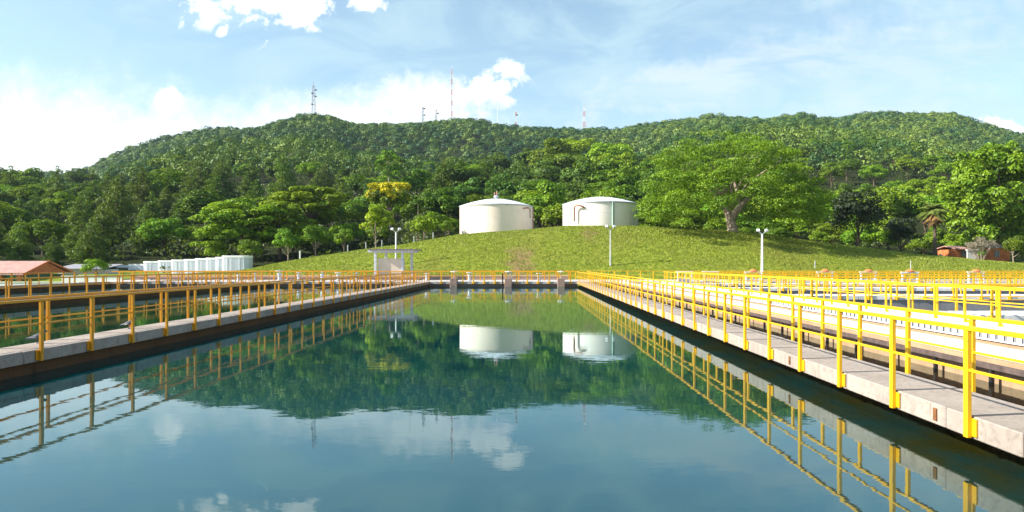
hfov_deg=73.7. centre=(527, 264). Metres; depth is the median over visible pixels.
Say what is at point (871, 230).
broadleaf tree
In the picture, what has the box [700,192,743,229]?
broadleaf tree
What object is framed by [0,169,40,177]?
broadleaf tree
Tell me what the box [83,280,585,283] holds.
walkway
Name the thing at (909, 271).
gate hoist
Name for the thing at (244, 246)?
young tree
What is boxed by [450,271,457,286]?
sluice gate
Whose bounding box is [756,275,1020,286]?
railing
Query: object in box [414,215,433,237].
young tree
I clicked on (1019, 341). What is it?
weir plate
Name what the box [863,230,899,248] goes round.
lime green tree
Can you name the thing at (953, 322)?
wall
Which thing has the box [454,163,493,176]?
broadleaf tree
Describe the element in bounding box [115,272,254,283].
railing
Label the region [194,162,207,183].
pine tree
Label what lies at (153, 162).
broadleaf tree
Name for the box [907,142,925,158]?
broadleaf tree
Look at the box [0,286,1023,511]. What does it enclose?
water
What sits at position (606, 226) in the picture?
floodlight pole
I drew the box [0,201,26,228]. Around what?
broadleaf tree
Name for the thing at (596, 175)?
broadleaf tree
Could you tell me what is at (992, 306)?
railing
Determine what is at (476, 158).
dark broadleaf tree
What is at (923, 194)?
broadleaf tree
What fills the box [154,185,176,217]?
pine tree
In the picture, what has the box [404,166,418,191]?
pine tree
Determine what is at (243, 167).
broadleaf tree
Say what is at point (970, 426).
railing
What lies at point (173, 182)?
broadleaf tree
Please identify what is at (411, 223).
young tree
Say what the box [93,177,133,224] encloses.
pine tree
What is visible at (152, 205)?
pine tree
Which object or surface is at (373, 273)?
railing
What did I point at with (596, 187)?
broadleaf tree
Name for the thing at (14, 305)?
basin wall
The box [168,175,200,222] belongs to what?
pine tree
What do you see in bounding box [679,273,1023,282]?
railing
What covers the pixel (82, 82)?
sky
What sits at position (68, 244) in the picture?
pine tree
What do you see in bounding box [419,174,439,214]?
pine tree
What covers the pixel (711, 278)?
gate hoist
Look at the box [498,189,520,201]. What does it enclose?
dark broadleaf tree
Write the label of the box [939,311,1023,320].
walkway
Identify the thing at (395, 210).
lime green tree
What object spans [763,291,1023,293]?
basin wall
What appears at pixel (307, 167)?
broadleaf tree
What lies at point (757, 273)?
railing
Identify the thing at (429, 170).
pine tree
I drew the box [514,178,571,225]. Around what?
broadleaf tree
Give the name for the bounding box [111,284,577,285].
basin wall
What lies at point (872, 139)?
broadleaf tree
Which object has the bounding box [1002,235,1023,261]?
young tree
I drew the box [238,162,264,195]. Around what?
pine tree
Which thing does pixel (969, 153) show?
broadleaf tree
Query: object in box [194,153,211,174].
pine tree
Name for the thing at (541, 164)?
dark broadleaf tree
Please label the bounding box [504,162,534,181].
dark broadleaf tree
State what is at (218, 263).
ribbed tank
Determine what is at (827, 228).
broadleaf tree
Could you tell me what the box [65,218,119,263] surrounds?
pine tree
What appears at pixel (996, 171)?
broadleaf tree
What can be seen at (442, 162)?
pine tree
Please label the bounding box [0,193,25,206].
dark broadleaf tree
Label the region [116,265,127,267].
ribbed tank
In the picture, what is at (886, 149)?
broadleaf tree
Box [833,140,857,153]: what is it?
broadleaf tree
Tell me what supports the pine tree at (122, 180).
on the ground at (258, 261)
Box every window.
[961,251,966,256]
[994,251,999,256]
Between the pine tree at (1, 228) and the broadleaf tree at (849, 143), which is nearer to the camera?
the pine tree at (1, 228)
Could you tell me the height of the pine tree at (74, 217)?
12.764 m
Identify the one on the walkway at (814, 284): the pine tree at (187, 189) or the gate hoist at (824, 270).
the gate hoist at (824, 270)
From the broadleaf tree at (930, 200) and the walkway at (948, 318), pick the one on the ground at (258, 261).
the broadleaf tree at (930, 200)
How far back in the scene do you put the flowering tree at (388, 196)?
138.02 m
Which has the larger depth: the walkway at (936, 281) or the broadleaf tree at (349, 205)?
the broadleaf tree at (349, 205)
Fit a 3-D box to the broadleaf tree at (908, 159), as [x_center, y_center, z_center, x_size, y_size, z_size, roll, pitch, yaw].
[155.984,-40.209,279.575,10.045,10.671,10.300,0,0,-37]
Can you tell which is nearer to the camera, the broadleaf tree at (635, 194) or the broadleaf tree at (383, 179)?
the broadleaf tree at (635, 194)
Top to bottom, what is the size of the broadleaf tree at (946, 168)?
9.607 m
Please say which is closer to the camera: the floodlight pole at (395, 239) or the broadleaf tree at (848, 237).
the floodlight pole at (395, 239)
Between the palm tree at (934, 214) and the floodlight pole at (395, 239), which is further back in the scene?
the palm tree at (934, 214)
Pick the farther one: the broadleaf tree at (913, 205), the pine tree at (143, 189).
the pine tree at (143, 189)
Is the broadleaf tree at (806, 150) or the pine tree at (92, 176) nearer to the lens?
the pine tree at (92, 176)
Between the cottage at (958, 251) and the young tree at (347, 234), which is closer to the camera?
the young tree at (347, 234)
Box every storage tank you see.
[459,191,533,233]
[562,197,638,225]
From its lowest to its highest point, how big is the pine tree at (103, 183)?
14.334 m
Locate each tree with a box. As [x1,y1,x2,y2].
[0,165,33,205]
[0,167,22,188]
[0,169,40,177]
[0,184,30,203]
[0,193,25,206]
[0,196,35,239]
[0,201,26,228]
[0,223,4,241]
[0,239,11,254]
[3,226,35,260]
[4,215,36,251]
[7,184,49,209]
[7,219,73,254]
[13,167,53,205]
[19,181,53,203]
[22,191,48,219]
[34,203,65,239]
[36,232,68,265]
[38,191,82,220]
[40,177,67,218]
[48,166,69,187]
[53,181,79,192]
[59,192,95,239]
[61,216,98,261]
[62,184,92,204]
[63,168,102,186]
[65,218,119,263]
[79,180,104,216]
[82,170,102,203]
[88,178,140,241]
[89,203,120,253]
[92,171,122,201]
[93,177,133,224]
[105,163,117,179]
[115,172,129,197]
[123,206,168,255]
[124,167,162,216]
[125,175,145,197]
[135,217,186,255]
[137,191,165,220]
[138,170,196,205]
[147,157,169,166]
[150,167,185,181]
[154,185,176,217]
[167,154,187,167]
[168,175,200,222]
[170,194,193,227]
[175,226,212,254]
[179,157,214,197]
[180,189,226,224]
[188,198,297,255]
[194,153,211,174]
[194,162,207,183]
[203,158,242,200]
[204,244,227,256]
[206,177,225,201]
[209,234,239,245]
[225,148,241,170]
[232,163,258,179]
[237,239,262,259]
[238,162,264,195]
[239,195,256,198]
[242,195,272,216]
[244,201,315,258]
[246,179,265,197]
[248,233,273,255]
[258,185,364,246]
[264,160,290,183]
[266,152,297,194]
[267,174,292,202]
[268,147,276,166]
[271,228,299,260]
[274,233,313,257]
[290,151,309,163]
[293,222,335,255]
[294,161,325,179]
[298,225,330,255]
[308,169,330,195]
[308,181,319,198]
[310,161,335,186]
[320,200,345,226]
[329,222,366,249]
[330,148,341,167]
[333,169,351,200]
[334,228,353,248]
[335,182,350,222]
[338,199,368,222]
[340,156,350,177]
[341,175,368,196]
[344,172,378,196]
[354,189,375,212]
[359,204,394,246]
[364,181,412,245]
[365,224,393,244]
[368,203,417,235]
[369,175,398,182]
[375,150,401,181]
[379,164,398,180]
[385,157,409,176]
[392,169,435,197]
[400,190,440,235]
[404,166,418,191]
[404,215,432,240]
[412,211,458,237]
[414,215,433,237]
[418,166,434,192]
[419,161,440,170]
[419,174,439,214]
[424,186,468,235]
[433,158,455,194]
[435,158,489,195]
[438,220,454,235]
[449,177,485,198]
[451,194,508,220]
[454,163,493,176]
[465,157,481,164]
[471,156,502,201]
[477,151,513,176]
[485,173,523,196]
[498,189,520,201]
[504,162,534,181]
[510,163,530,182]
[511,148,535,168]
[513,188,571,227]
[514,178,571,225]
[519,180,565,227]
[526,137,576,169]
[528,166,573,198]
[530,160,561,175]
[540,153,583,169]
[540,203,562,225]
[555,157,596,185]
[560,138,595,158]
[563,176,591,198]
[563,191,578,201]
[575,156,613,171]
[576,159,635,183]
[577,181,605,196]
[577,190,618,199]
[585,142,636,160]
[591,186,635,202]
[599,152,640,166]
[600,173,655,205]
[601,165,646,184]
[632,130,835,231]
[635,159,665,180]
[635,168,675,189]
[638,202,663,225]
[647,155,665,162]
[661,211,709,228]
[670,221,686,227]
[676,197,707,215]
[694,156,715,163]
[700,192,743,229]
[703,223,716,229]
[706,212,740,229]
[735,214,754,232]
[738,227,752,232]
[741,197,777,217]
[747,151,765,169]
[750,219,782,233]
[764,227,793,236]
[768,192,809,199]
[783,208,819,238]
[792,145,810,164]
[804,138,824,152]
[806,223,851,243]
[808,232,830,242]
[816,194,866,239]
[819,162,844,187]
[828,183,853,193]
[830,189,887,245]
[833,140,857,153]
[833,214,875,244]
[835,159,859,180]
[839,229,870,245]
[852,186,906,221]
[854,183,873,191]
[857,164,888,185]
[860,136,879,150]
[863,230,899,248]
[871,216,912,249]
[880,147,906,166]
[881,217,924,251]
[882,180,912,188]
[883,186,928,237]
[894,154,923,178]
[898,179,934,194]
[904,236,940,253]
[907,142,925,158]
[911,192,932,217]
[914,196,947,233]
[915,202,953,254]
[921,155,948,175]
[925,226,949,241]
[927,162,957,182]
[927,176,950,188]
[931,193,964,200]
[934,140,1023,244]
[936,151,957,160]
[940,201,982,233]
[940,233,973,243]
[944,240,967,249]
[949,151,974,162]
[985,231,1005,242]
[994,167,1022,183]
[1001,196,1023,220]
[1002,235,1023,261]
[1006,248,1023,260]
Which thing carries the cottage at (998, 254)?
on the ground at (258, 261)
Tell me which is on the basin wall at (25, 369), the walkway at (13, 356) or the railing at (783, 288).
the walkway at (13, 356)
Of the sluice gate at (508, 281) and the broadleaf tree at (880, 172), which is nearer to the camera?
the sluice gate at (508, 281)
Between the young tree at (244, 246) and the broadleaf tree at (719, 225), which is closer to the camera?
the young tree at (244, 246)
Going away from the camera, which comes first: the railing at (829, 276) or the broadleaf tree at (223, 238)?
the railing at (829, 276)
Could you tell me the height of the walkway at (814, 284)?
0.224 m
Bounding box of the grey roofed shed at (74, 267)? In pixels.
[58,264,123,273]
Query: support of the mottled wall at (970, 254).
on the ground at (258, 261)
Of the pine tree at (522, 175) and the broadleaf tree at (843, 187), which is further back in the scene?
the pine tree at (522, 175)
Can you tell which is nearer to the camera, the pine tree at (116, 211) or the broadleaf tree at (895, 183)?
the pine tree at (116, 211)
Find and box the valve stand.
[276,270,282,280]
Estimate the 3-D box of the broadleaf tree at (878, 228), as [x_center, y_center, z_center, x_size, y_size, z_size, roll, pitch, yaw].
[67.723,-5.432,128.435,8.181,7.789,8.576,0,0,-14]
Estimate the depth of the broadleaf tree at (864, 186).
217.19 m
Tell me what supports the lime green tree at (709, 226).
on the ground at (258, 261)
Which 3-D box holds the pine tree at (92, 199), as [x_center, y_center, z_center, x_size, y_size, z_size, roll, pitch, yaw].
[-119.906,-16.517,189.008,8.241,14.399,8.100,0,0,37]
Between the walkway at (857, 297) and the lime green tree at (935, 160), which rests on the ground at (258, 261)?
the lime green tree at (935, 160)
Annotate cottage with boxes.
[937,246,971,257]
[979,243,1012,261]
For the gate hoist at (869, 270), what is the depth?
62.94 m
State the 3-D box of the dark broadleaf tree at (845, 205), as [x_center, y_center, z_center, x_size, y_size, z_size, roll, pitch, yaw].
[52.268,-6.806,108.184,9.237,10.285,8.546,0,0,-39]
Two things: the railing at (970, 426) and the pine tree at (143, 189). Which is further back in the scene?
the pine tree at (143, 189)
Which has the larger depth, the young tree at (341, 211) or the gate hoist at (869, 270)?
the young tree at (341, 211)
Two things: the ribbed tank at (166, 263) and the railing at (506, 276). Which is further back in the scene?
the ribbed tank at (166, 263)
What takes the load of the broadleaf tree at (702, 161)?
on the ground at (258, 261)
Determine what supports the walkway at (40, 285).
on the basin wall at (45, 288)
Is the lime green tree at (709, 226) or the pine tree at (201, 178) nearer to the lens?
the lime green tree at (709, 226)
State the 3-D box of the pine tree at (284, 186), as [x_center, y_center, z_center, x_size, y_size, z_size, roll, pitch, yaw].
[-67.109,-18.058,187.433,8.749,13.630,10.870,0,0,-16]
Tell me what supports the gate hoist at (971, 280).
on the walkway at (814, 284)
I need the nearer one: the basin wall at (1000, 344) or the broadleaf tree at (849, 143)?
the basin wall at (1000, 344)
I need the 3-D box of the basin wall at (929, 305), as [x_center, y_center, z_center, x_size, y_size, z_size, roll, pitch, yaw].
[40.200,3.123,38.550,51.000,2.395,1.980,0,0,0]
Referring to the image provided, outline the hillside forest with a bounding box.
[32,110,1023,211]
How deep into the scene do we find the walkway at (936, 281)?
69.54 m
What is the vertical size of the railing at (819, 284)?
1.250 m
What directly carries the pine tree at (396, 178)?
on the ground at (258, 261)
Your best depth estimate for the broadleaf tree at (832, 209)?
149.52 m
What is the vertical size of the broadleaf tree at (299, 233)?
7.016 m
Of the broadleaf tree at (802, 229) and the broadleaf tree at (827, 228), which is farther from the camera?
the broadleaf tree at (802, 229)
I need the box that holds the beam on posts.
[611,283,1023,385]
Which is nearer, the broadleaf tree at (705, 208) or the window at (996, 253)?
the window at (996, 253)
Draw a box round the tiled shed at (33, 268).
[0,260,72,280]
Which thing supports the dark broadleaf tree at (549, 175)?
on the ground at (258, 261)
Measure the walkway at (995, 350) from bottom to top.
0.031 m
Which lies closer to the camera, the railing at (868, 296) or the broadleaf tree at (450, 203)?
the railing at (868, 296)
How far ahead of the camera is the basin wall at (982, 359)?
15.85 m
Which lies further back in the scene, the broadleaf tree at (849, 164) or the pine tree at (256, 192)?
the broadleaf tree at (849, 164)
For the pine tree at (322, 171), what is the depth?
263.40 m
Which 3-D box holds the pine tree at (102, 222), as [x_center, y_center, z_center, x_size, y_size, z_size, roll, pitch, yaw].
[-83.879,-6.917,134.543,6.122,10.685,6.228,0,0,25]
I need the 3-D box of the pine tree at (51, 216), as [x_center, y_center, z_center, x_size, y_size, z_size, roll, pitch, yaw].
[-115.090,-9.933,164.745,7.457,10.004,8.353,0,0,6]
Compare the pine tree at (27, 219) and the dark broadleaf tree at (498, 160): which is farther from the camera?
the dark broadleaf tree at (498, 160)
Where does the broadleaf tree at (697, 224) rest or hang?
on the ground at (258, 261)
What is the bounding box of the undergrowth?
[0,148,1023,272]
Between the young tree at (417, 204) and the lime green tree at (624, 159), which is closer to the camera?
the young tree at (417, 204)
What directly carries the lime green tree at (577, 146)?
on the ground at (258, 261)
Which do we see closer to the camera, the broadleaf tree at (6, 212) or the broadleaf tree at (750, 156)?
the broadleaf tree at (6, 212)
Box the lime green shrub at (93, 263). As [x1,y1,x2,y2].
[80,259,111,275]
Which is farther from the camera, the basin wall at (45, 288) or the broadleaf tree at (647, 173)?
the broadleaf tree at (647, 173)
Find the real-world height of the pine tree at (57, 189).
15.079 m
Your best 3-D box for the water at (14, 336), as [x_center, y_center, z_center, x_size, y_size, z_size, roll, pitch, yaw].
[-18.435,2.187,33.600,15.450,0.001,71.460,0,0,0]
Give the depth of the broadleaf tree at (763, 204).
150.54 m
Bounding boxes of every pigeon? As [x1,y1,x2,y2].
[26,330,48,342]
[120,318,135,328]
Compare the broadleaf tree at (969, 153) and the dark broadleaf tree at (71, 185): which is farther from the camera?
the broadleaf tree at (969, 153)
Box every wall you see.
[0,276,121,285]
[0,284,110,291]
[0,284,269,308]
[0,284,429,380]
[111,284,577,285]
[130,276,567,279]
[613,282,1023,390]
[643,284,1023,350]
[719,286,795,286]
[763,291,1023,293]
[781,303,1016,342]
[842,300,1023,310]
[965,249,977,258]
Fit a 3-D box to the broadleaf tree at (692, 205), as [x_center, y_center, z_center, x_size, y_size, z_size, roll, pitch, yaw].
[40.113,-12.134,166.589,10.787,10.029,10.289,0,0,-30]
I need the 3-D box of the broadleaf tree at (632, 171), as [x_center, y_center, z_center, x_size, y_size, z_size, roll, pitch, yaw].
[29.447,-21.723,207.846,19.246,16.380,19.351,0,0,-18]
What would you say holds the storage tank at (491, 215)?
on the ground at (258, 261)
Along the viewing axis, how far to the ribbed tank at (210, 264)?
103.41 m
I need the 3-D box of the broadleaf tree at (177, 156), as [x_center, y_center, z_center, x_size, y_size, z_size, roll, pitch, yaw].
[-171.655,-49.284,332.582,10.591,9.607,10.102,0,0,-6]
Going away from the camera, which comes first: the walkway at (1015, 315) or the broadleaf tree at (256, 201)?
the walkway at (1015, 315)
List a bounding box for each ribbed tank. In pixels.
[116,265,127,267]
[128,264,143,269]
[143,261,157,270]
[158,260,171,272]
[171,260,183,272]
[184,259,194,272]
[195,258,205,272]
[206,258,215,270]
[215,257,221,270]
[222,256,252,270]
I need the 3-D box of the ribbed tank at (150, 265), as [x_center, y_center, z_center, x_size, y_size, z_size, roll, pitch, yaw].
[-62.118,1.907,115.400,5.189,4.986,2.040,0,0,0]
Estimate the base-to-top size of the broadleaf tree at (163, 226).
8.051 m
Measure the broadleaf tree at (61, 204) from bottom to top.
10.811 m
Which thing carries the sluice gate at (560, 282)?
attached to the basin wall at (358, 284)
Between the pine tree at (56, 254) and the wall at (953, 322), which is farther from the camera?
the pine tree at (56, 254)
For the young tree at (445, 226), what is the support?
on the ground at (258, 261)
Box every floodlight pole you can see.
[390,228,400,257]
[605,225,615,265]
[756,229,768,279]
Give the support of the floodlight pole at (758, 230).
on the walkway at (936, 281)
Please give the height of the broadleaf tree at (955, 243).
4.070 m
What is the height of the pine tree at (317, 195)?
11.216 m
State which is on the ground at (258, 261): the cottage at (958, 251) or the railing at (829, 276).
the cottage at (958, 251)
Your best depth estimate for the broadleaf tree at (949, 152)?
306.77 m
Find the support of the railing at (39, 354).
attached to the walkway at (13, 356)
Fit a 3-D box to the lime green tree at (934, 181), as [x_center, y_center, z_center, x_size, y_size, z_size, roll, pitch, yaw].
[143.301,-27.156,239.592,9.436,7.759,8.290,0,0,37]
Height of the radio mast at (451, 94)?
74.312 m
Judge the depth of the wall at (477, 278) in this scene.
77.25 m
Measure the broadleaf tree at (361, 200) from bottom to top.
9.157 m
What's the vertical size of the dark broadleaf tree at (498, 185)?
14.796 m
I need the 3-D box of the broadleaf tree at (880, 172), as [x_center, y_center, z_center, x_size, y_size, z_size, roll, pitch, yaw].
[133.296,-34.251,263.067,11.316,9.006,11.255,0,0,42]
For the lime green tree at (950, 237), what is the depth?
129.03 m
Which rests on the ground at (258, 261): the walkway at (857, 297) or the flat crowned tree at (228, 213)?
the flat crowned tree at (228, 213)
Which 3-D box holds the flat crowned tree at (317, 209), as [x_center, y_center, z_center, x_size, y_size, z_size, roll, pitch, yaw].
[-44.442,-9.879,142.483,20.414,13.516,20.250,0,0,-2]
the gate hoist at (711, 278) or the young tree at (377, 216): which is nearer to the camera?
the gate hoist at (711, 278)
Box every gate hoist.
[676,271,692,282]
[702,271,718,281]
[745,269,760,282]
[817,269,832,282]
[860,269,875,281]
[900,269,918,283]
[968,269,983,282]
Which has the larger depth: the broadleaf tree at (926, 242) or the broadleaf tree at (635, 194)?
the broadleaf tree at (635, 194)
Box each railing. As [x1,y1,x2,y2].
[0,272,106,286]
[0,272,259,296]
[0,272,270,300]
[0,272,420,340]
[0,272,430,360]
[12,272,95,284]
[111,271,572,279]
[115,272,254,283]
[140,272,568,279]
[272,272,418,283]
[432,272,575,283]
[575,271,1016,279]
[577,272,1023,437]
[588,272,1023,392]
[664,272,1023,326]
[675,272,1023,317]
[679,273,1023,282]
[691,273,1010,282]
[695,272,1023,285]
[738,274,1023,290]
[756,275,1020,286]
[800,278,1014,293]
[803,277,1023,299]
[932,283,1023,310]
[974,285,1023,317]
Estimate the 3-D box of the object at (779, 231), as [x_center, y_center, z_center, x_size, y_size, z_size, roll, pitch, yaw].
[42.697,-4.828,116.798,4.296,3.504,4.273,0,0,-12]
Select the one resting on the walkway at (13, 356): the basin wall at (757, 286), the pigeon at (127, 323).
the pigeon at (127, 323)
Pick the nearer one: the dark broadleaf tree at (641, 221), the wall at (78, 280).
the wall at (78, 280)
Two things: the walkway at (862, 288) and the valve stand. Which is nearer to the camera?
the walkway at (862, 288)
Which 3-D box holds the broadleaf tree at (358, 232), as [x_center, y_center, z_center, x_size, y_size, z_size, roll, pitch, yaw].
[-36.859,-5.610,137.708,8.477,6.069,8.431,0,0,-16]
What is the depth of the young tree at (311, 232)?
109.80 m
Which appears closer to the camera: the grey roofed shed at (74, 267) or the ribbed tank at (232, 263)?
the ribbed tank at (232, 263)
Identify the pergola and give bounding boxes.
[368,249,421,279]
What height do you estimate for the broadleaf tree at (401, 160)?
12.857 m
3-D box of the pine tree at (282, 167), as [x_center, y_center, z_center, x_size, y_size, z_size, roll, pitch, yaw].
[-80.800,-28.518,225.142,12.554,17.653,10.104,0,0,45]
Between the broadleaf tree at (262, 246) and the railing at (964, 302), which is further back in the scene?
the broadleaf tree at (262, 246)
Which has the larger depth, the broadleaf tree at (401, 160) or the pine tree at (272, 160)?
the pine tree at (272, 160)
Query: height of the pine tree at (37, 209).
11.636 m
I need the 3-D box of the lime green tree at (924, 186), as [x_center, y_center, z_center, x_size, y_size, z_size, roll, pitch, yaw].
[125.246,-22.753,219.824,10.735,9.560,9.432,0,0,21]
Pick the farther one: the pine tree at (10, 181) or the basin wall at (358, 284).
the pine tree at (10, 181)
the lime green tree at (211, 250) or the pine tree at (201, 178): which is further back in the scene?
the pine tree at (201, 178)
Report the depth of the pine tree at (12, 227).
134.31 m
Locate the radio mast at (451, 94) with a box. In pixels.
[451,67,452,118]
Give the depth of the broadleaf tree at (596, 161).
263.80 m
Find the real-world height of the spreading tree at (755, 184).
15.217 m
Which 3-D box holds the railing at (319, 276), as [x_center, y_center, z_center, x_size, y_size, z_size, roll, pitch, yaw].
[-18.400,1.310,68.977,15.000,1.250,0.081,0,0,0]
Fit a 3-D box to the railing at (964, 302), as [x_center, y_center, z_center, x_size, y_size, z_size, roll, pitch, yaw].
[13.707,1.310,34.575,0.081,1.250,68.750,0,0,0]
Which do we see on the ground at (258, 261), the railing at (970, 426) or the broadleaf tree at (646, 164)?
the broadleaf tree at (646, 164)
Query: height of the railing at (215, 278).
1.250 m
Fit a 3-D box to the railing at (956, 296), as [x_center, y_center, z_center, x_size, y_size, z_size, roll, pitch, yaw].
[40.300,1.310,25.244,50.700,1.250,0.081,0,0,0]
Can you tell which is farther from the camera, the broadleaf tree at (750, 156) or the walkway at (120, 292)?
the broadleaf tree at (750, 156)
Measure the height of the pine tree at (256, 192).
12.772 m
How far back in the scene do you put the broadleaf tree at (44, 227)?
132.26 m
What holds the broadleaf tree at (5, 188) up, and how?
on the ground at (258, 261)
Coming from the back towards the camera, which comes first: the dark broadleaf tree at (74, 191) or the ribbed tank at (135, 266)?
the dark broadleaf tree at (74, 191)
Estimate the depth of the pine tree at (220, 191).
183.58 m
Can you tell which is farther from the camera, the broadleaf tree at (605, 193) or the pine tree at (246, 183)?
the pine tree at (246, 183)
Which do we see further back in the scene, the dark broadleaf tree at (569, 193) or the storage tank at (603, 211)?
the dark broadleaf tree at (569, 193)
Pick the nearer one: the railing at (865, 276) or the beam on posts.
the beam on posts
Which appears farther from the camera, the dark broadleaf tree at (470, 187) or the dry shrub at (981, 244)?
the dark broadleaf tree at (470, 187)
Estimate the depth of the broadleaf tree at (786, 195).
179.87 m
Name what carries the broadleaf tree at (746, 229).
on the ground at (258, 261)
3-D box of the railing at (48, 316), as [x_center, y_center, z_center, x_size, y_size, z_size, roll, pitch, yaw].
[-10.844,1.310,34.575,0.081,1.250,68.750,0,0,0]
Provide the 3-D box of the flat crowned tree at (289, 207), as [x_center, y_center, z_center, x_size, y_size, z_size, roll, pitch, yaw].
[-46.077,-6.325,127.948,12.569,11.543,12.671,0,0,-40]
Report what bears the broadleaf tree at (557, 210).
on the ground at (258, 261)
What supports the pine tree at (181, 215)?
on the ground at (258, 261)
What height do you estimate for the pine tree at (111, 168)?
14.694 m
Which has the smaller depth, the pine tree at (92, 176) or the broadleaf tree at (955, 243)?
the broadleaf tree at (955, 243)
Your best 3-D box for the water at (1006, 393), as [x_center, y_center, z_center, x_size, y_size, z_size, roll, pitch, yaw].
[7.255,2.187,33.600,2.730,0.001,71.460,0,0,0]
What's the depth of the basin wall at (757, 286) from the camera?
62.06 m
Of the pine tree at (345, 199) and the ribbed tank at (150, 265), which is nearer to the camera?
the ribbed tank at (150, 265)
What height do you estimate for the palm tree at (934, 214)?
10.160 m
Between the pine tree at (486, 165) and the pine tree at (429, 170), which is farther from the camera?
the pine tree at (429, 170)
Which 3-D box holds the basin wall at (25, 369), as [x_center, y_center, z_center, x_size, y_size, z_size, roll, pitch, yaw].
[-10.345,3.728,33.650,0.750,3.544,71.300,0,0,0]
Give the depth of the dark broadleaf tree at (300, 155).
304.05 m
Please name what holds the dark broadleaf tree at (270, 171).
on the ground at (258, 261)
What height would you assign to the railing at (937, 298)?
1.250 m
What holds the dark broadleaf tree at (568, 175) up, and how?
on the ground at (258, 261)
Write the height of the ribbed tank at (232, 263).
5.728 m
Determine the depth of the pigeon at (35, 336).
14.70 m
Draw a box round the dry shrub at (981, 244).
[964,236,999,259]
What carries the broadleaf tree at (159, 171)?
on the ground at (258, 261)
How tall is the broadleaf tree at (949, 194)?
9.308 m
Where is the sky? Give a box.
[0,0,1023,172]
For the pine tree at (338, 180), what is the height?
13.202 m
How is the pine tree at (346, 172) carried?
on the ground at (258, 261)
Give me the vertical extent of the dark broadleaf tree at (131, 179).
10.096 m
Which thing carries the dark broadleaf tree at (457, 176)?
on the ground at (258, 261)
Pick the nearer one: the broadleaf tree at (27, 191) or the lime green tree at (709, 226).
the lime green tree at (709, 226)
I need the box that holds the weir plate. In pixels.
[643,282,1023,345]
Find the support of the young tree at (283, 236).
on the ground at (258, 261)
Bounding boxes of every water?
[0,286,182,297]
[0,286,388,347]
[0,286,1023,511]
[606,286,1023,405]
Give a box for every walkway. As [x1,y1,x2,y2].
[0,282,109,288]
[0,282,269,301]
[0,282,430,368]
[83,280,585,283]
[577,282,1023,457]
[583,279,1022,283]
[616,282,1023,363]
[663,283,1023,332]
[665,282,1023,329]
[693,283,943,285]
[731,287,1023,290]
[789,294,1023,299]
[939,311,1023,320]
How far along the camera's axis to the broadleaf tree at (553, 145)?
305.54 m
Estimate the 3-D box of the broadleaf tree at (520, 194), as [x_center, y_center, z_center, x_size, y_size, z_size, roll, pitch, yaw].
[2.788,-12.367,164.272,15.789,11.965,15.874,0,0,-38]
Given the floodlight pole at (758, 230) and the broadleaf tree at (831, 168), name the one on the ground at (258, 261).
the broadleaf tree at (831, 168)
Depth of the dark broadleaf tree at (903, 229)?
111.58 m
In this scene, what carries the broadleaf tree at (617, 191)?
on the ground at (258, 261)
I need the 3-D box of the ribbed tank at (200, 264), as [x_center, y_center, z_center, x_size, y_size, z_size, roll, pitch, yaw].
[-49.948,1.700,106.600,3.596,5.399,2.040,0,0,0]
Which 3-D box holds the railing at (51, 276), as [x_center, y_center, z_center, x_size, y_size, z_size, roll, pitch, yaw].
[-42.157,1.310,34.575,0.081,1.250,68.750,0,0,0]
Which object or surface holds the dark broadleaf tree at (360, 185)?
on the ground at (258, 261)
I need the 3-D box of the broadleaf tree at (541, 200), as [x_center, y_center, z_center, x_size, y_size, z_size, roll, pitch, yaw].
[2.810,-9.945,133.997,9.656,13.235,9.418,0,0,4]
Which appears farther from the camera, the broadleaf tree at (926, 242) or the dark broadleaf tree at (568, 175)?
the dark broadleaf tree at (568, 175)
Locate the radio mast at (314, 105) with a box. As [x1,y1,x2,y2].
[308,82,316,113]
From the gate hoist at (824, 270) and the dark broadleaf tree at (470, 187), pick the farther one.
the dark broadleaf tree at (470, 187)
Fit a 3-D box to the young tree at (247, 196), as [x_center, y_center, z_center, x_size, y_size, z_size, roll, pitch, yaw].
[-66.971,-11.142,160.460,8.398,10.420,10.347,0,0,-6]
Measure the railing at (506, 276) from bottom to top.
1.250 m
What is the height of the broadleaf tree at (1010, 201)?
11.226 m
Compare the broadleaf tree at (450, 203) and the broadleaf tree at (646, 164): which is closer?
the broadleaf tree at (450, 203)
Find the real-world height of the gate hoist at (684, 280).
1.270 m
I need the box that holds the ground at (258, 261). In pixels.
[0,121,1023,285]
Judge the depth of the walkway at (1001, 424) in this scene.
9.95 m
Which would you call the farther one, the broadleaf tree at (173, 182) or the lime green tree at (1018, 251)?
the broadleaf tree at (173, 182)
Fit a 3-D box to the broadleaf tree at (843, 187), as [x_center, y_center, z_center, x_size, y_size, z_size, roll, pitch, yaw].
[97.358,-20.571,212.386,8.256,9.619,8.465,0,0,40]
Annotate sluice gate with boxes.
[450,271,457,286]
[502,271,512,286]
[557,271,564,286]
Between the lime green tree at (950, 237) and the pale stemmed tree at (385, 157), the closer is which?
the lime green tree at (950, 237)
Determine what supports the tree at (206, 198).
on the ground at (258, 261)
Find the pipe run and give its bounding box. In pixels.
[139,276,425,279]
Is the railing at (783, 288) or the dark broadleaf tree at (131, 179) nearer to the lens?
the railing at (783, 288)

